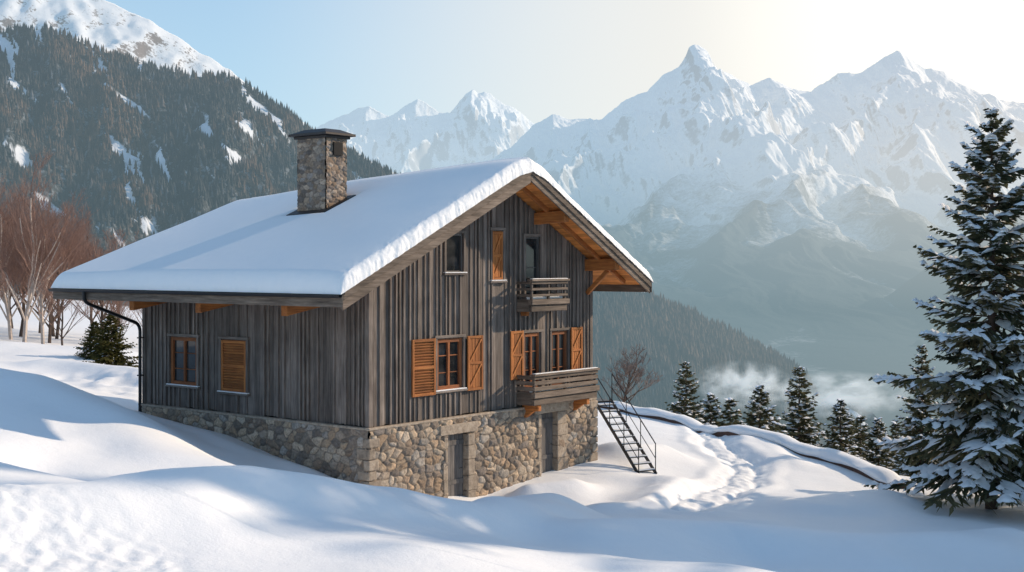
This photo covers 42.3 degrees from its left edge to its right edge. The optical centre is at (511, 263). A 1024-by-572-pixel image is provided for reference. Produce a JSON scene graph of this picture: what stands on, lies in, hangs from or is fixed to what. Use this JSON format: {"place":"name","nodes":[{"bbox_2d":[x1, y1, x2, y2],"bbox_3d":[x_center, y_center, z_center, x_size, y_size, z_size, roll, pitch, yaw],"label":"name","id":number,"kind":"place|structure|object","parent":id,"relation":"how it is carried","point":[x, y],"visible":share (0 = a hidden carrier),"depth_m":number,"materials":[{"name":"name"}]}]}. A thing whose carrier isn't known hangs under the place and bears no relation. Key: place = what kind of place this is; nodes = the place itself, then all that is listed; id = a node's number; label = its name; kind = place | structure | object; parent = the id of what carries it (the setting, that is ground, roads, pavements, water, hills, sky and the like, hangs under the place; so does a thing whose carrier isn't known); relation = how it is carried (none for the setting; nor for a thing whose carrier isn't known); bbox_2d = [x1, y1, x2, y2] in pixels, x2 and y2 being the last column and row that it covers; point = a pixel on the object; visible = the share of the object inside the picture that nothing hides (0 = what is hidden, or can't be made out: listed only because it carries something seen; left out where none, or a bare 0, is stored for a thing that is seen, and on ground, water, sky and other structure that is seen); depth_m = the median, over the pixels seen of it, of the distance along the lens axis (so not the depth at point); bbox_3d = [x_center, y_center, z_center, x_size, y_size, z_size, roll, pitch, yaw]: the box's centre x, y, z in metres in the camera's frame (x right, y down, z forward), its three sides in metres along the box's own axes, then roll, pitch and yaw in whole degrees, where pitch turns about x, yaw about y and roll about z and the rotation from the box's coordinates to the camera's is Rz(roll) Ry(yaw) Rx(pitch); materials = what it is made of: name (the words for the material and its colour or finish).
{"place":"outdoors","nodes":[
{"label":"outdoors","id":0,"kind":"place"},
{"bbox_2d":[316,90,533,173],"bbox_3d":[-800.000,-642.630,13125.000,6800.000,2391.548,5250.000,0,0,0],"label":"distant mountain","id":1,"kind":"structure","parent":0,"point":[473,126],"depth_m":13436.16,"materials":[{"name":"white snow"}]},
{"bbox_2d":[0,30,898,457],"bbox_3d":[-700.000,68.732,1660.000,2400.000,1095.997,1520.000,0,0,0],"label":"forested hill","id":2,"kind":"structure","parent":0,"point":[20,152],"depth_m":1774.06,"materials":[{"name":"green plant"}]},
{"bbox_2d":[0,21,400,300],"bbox_3d":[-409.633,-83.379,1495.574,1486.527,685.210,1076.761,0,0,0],"label":"conifer forest","id":3,"kind":"object","parent":2,"relation":"on","point":[291,120],"visible":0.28,"depth_m":1803.09,"materials":[{"name":"green plant"}]},
{"bbox_2d":[95,300,823,438],"bbox_3d":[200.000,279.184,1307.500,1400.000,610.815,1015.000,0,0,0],"label":"valley ridge","id":4,"kind":"structure","parent":0,"point":[744,384],"depth_m":1307.20,"materials":[{"name":"grey snow"}]},
{"bbox_2d":[593,289,868,456],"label":"valley forest","id":5,"kind":"object","parent":4,"relation":"on","point":[752,361],"visible":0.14,"depth_m":1345.40,"materials":[{"name":"green plant"}]},
{"bbox_2d":[0,292,1023,571],"bbox_3d":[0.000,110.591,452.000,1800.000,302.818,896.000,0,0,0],"label":"ground","id":6,"kind":"structure","parent":0,"point":[98,472],"depth_m":29.22,"materials":[{"name":"white snow"}]},
{"bbox_2d":[0,236,14,300],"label":"bare tree","id":7,"kind":"object","parent":6,"relation":"on","point":[4,279],"visible":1,"depth_m":69.87,"materials":[{"name":"brown plant"}]},
{"bbox_2d":[0,191,37,288],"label":"bare tree","id":8,"kind":"object","parent":6,"relation":"on","point":[4,234],"visible":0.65,"depth_m":74.29,"materials":[{"name":"brown plant"}]},
{"bbox_2d":[0,185,45,288],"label":"bare tree","id":9,"kind":"object","parent":6,"relation":"on","point":[7,218],"visible":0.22,"depth_m":78.17,"materials":[{"name":"brown plant"}]},
{"bbox_2d":[0,194,50,339],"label":"bare tree","id":10,"kind":"object","parent":6,"relation":"on","point":[6,301],"visible":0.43,"depth_m":75.87,"materials":[{"name":"brown plant"}]},
{"bbox_2d":[0,184,57,336],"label":"bare tree","id":11,"kind":"object","parent":6,"relation":"on","point":[23,308],"visible":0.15,"depth_m":78.97,"materials":[{"name":"brown plant"}]},
{"bbox_2d":[1,180,57,328],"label":"bare tree","id":12,"kind":"object","parent":6,"relation":"on","point":[10,296],"visible":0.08,"depth_m":85.33,"materials":[{"name":"brown plant"}]},
{"bbox_2d":[0,179,90,343],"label":"bare tree","id":13,"kind":"object","parent":6,"relation":"on","point":[42,321],"visible":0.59,"depth_m":73.22,"materials":[{"name":"brown plant"}]},
{"bbox_2d":[2,194,90,332],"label":"bare tree","id":14,"kind":"object","parent":6,"relation":"on","point":[39,331],"visible":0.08,"depth_m":83.97,"materials":[{"name":"brown plant"}]},
{"bbox_2d":[0,146,93,341],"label":"bare tree","id":15,"kind":"object","parent":6,"relation":"on","point":[32,277],"visible":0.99,"depth_m":72.06,"materials":[{"name":"brown plant"}]},
{"bbox_2d":[0,205,97,342],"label":"bare tree","id":16,"kind":"object","parent":6,"relation":"on","point":[50,316],"visible":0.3,"depth_m":75.88,"materials":[{"name":"brown plant"}]},
{"bbox_2d":[9,202,98,338],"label":"bare tree","id":17,"kind":"object","parent":6,"relation":"on","point":[57,329],"visible":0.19,"depth_m":80.43,"materials":[{"name":"brown plant"}]},
{"bbox_2d":[12,193,102,336],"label":"bare tree","id":18,"kind":"object","parent":6,"relation":"on","point":[53,332],"visible":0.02,"depth_m":81.92,"materials":[{"name":"brown plant"}]},
{"bbox_2d":[23,258,100,344],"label":"bare tree","id":19,"kind":"object","parent":6,"relation":"on","point":[53,303],"visible":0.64,"depth_m":69.83,"materials":[{"name":"brown plant"}]},
{"bbox_2d":[73,321,105,359],"bbox_3d":[-19.395,3.738,61.607,2.077,2.102,2.236,0,0,-23],"label":"spruce tree","id":20,"kind":"object","parent":6,"relation":"on","point":[85,353],"visible":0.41,"depth_m":61.27,"materials":[{"name":"green plant"}]},
{"bbox_2d":[64,232,119,335],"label":"bare tree","id":21,"kind":"object","parent":6,"relation":"on","point":[103,316],"visible":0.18,"depth_m":78.21,"materials":[{"name":"brown plant"}]},
{"bbox_2d":[63,206,123,333],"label":"bare tree","id":22,"kind":"object","parent":6,"relation":"on","point":[91,313],"visible":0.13,"depth_m":86.03,"materials":[{"name":"brown plant"}]},
{"bbox_2d":[63,241,128,325],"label":"bare tree","id":23,"kind":"object","parent":6,"relation":"on","point":[94,300],"visible":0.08,"depth_m":79.97,"materials":[{"name":"brown plant"}]},
{"bbox_2d":[82,314,137,367],"bbox_3d":[-17.479,3.651,58.070,2.706,2.968,2.914,0,0,34],"label":"spruce tree","id":24,"kind":"object","parent":6,"relation":"on","point":[107,351],"visible":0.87,"depth_m":57.77,"materials":[{"name":"green plant"}]},
{"bbox_2d":[92,228,141,327],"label":"bare tree","id":25,"kind":"object","parent":6,"relation":"on","point":[113,241],"visible":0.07,"depth_m":84.76,"materials":[{"name":"brown plant"}]},
{"bbox_2d":[104,301,139,337],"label":"bare tree","id":26,"kind":"object","parent":6,"relation":"on","point":[119,308],"visible":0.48,"depth_m":73.57,"materials":[{"name":"brown plant"}]},
{"bbox_2d":[123,302,141,325],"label":"bare tree","id":27,"kind":"object","parent":6,"relation":"on","point":[138,312],"depth_m":81.07,"materials":[{"name":"brown plant"}]},
{"bbox_2d":[48,128,653,497],"bbox_3d":[-4.846,2.030,42.905,13.010,12.340,14.605,0,0,39],"label":"chalet","id":28,"kind":"object","parent":6,"relation":"on","point":[429,331],"visible":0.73,"depth_m":39.11,"materials":[{"name":"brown wood"}]},
{"bbox_2d":[165,333,200,388],"bbox_3d":[-10.172,3.027,41.031,1.630,1.665,0.250,0,0,39],"label":"window","id":29,"kind":"structure","parent":28,"relation":"in","point":[183,352],"depth_m":41.04,"materials":[{"name":"brown wood"}]},
{"bbox_2d":[216,336,250,395],"bbox_3d":[-8.295,3.062,39.526,1.440,1.735,0.250,0,0,39],"label":"window","id":30,"kind":"structure","parent":28,"relation":"in","point":[234,355],"depth_m":39.48,"materials":[{"name":"brown wood"}]},
{"bbox_2d":[411,334,482,396],"bbox_3d":[-1.921,2.938,38.476,0.252,1.685,3.100,0,0,39],"label":"window","id":31,"kind":"structure","parent":28,"relation":"in","point":[437,363],"depth_m":38.53,"materials":[{"name":"brown wood"}]},
{"bbox_2d":[442,230,467,274],"bbox_3d":[-1.709,-0.307,38.742,0.250,1.315,1.050,0,0,39],"label":"window","id":32,"kind":"structure","parent":28,"relation":"in","point":[454,248],"depth_m":38.87,"materials":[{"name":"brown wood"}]},
{"bbox_2d":[439,421,477,497],"bbox_3d":[-1.646,6.292,38.729,0.305,3.204,1.660,0,0,39],"label":"door","id":33,"kind":"structure","parent":28,"relation":"in","point":[460,456],"depth_m":38.93,"materials":[{"name":"grey wood"}]},
{"bbox_2d":[490,227,507,282],"bbox_3d":[-0.472,-0.242,40.289,0.250,1.685,0.810,0,0,39],"label":"window","id":34,"kind":"structure","parent":28,"relation":"in","point":[497,238],"depth_m":40.25,"materials":[{"name":"brown wood"}]},
{"bbox_2d":[510,329,543,386],"bbox_3d":[0.416,3.032,41.393,0.252,1.875,1.715,0,0,39],"label":"window","id":35,"kind":"structure","parent":28,"relation":"in","point":[524,344],"depth_m":41.51,"materials":[{"name":"brown wood"}]},
{"bbox_2d":[522,234,542,298],"bbox_3d":[0.599,0.098,41.659,0.205,2.045,0.950,0,0,39],"label":"balcony door","id":36,"kind":"structure","parent":28,"relation":"in","point":[531,246],"depth_m":41.75,"materials":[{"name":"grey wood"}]},
{"bbox_2d":[534,401,568,476],"bbox_3d":[1.171,6.177,42.245,0.305,3.434,1.770,0,0,39],"label":"door","id":37,"kind":"structure","parent":28,"relation":"in","point":[548,456],"depth_m":42.43,"materials":[{"name":"grey wood"}]},
{"bbox_2d":[549,327,582,385],"bbox_3d":[1.697,3.032,42.994,0.252,1.875,1.725,0,0,39],"label":"window","id":38,"kind":"structure","parent":28,"relation":"in","point":[559,340],"depth_m":43.03,"materials":[{"name":"brown wood"}]},
{"bbox_2d":[596,374,656,473],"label":"metal staircase","id":39,"kind":"structure","parent":6,"relation":"on","point":[623,436],"depth_m":43.97,"materials":[{"name":"black metal"}]},
{"bbox_2d":[600,343,661,403],"bbox_3d":[6.145,5.572,63.333,2.904,3.595,2.780,0,0,-38],"label":"bare tree","id":40,"kind":"object","parent":6,"relation":"on","point":[629,368],"visible":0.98,"depth_m":63.16,"materials":[{"name":"brown plant"}]},
{"bbox_2d":[665,361,708,424],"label":"spruce tree","id":41,"kind":"object","parent":6,"relation":"on","point":[684,400],"visible":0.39,"depth_m":74.82,"materials":[{"name":"green plant"}]},
{"bbox_2d":[697,392,731,426],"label":"spruce tree","id":42,"kind":"object","parent":6,"relation":"on","point":[711,411],"visible":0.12,"depth_m":84.79,"materials":[{"name":"green plant"}]},
{"bbox_2d":[720,397,745,425],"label":"spruce tree","id":43,"kind":"object","parent":6,"relation":"on","point":[730,401],"visible":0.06,"depth_m":85.92,"materials":[{"name":"green plant"}]},
{"bbox_2d":[598,401,910,488],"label":"boundary wall","id":44,"kind":"structure","parent":6,"relation":"on","point":[873,472],"depth_m":50.99,"materials":[{"name":"grey stone"}]},
{"bbox_2d":[734,384,786,433],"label":"spruce tree","id":45,"kind":"object","parent":6,"relation":"on","point":[754,419],"visible":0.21,"depth_m":79.79,"materials":[{"name":"green plant"}]},
{"bbox_2d":[756,407,779,430],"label":"spruce tree","id":46,"kind":"object","parent":6,"relation":"on","point":[769,419],"visible":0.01,"depth_m":83.86,"materials":[{"name":"green plant"}]},
{"bbox_2d":[770,367,825,446],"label":"spruce tree","id":47,"kind":"object","parent":6,"relation":"on","point":[804,420],"visible":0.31,"depth_m":69.77,"materials":[{"name":"green plant"}]},
{"bbox_2d":[811,398,876,463],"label":"spruce tree","id":48,"kind":"object","parent":6,"relation":"on","point":[836,442],"visible":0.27,"depth_m":67.81,"materials":[{"name":"green plant"}]},
{"bbox_2d":[836,418,868,453],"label":"spruce tree","id":49,"kind":"object","parent":6,"relation":"on","point":[849,420],"visible":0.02,"depth_m":81.84,"materials":[{"name":"green plant"}]},
{"bbox_2d":[848,415,871,459],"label":"spruce tree","id":50,"kind":"object","parent":6,"relation":"on","point":[861,437],"visible":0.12,"depth_m":71.92,"materials":[{"name":"green plant"}]},
{"bbox_2d":[860,417,900,469],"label":"spruce tree","id":51,"kind":"object","parent":6,"relation":"on","point":[874,452],"visible":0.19,"depth_m":69.83,"materials":[{"name":"green plant"}]},
{"bbox_2d":[880,421,900,465],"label":"spruce tree","id":52,"kind":"object","parent":6,"relation":"on","point":[894,426],"visible":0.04,"depth_m":73.92,"materials":[{"name":"green plant"}]},
{"bbox_2d":[892,417,915,473],"bbox_3d":[18.014,9.097,60.002,2.048,4.239,1.864,0,0,13],"label":"spruce tree","id":53,"kind":"object","parent":6,"relation":"on","point":[897,465],"visible":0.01,"depth_m":59.92,"materials":[{"name":"green plant"}]},
{"bbox_2d":[890,344,942,481],"bbox_3d":[15.485,5.846,50.011,2.441,5.551,2.683,0,0,-32],"label":"spruce tree","id":54,"kind":"object","parent":6,"relation":"on","point":[918,414],"visible":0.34,"depth_m":49.86,"materials":[{"name":"green plant"}]},
{"bbox_2d":[893,398,941,474],"bbox_3d":[17.238,7.834,55.967,2.421,4.539,2.370,0,0,-7],"label":"spruce tree","id":55,"kind":"object","parent":6,"relation":"on","point":[906,443],"visible":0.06,"depth_m":55.95,"materials":[{"name":"green plant"}]},
{"bbox_2d":[862,107,1023,515],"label":"spruce tree","id":56,"kind":"object","parent":6,"relation":"on","point":[990,465],"visible":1,"depth_m":39.82,"materials":[{"name":"green plant"}]},
{"bbox_2d":[935,398,957,462],"bbox_3d":[20.428,9.017,61.995,3.412,6.535,3.486,0,0,38],"label":"spruce tree","id":57,"kind":"object","parent":6,"relation":"on","point":[943,416],"visible":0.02,"depth_m":61.95,"materials":[{"name":"green plant"}]},
{"bbox_2d":[934,398,964,484],"bbox_3d":[16.438,6.723,48.993,1.867,3.500,1.828,0,0,-37],"label":"spruce tree","id":58,"kind":"object","parent":6,"relation":"on","point":[952,400],"visible":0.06,"depth_m":48.93,"materials":[{"name":"green plant"}]},
{"bbox_2d":[106,0,1023,128],"label":"sky","id":59,"kind":"structure","parent":0,"point":[325,60],"materials":[{"name":"blue"}]},
{"bbox_2d":[490,45,1023,378],"bbox_3d":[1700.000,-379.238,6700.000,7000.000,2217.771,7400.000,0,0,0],"label":"mountain massif","id":60,"kind":"structure","parent":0,"point":[791,223],"depth_m":6638.33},
{"bbox_2d":[812,379,1022,461],"bbox_3d":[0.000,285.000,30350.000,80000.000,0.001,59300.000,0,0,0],"label":"valley floor","id":61,"kind":"structure","parent":0,"point":[879,400],"depth_m":2824.88,"materials":[{"name":"grey"}]},
{"bbox_2d":[822,221,1023,384],"bbox_3d":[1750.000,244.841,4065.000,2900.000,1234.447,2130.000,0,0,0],"label":"foothill","id":62,"kind":"structure","parent":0,"point":[923,286],"depth_m":4324.90,"materials":[{"name":"grey"}]}
]}

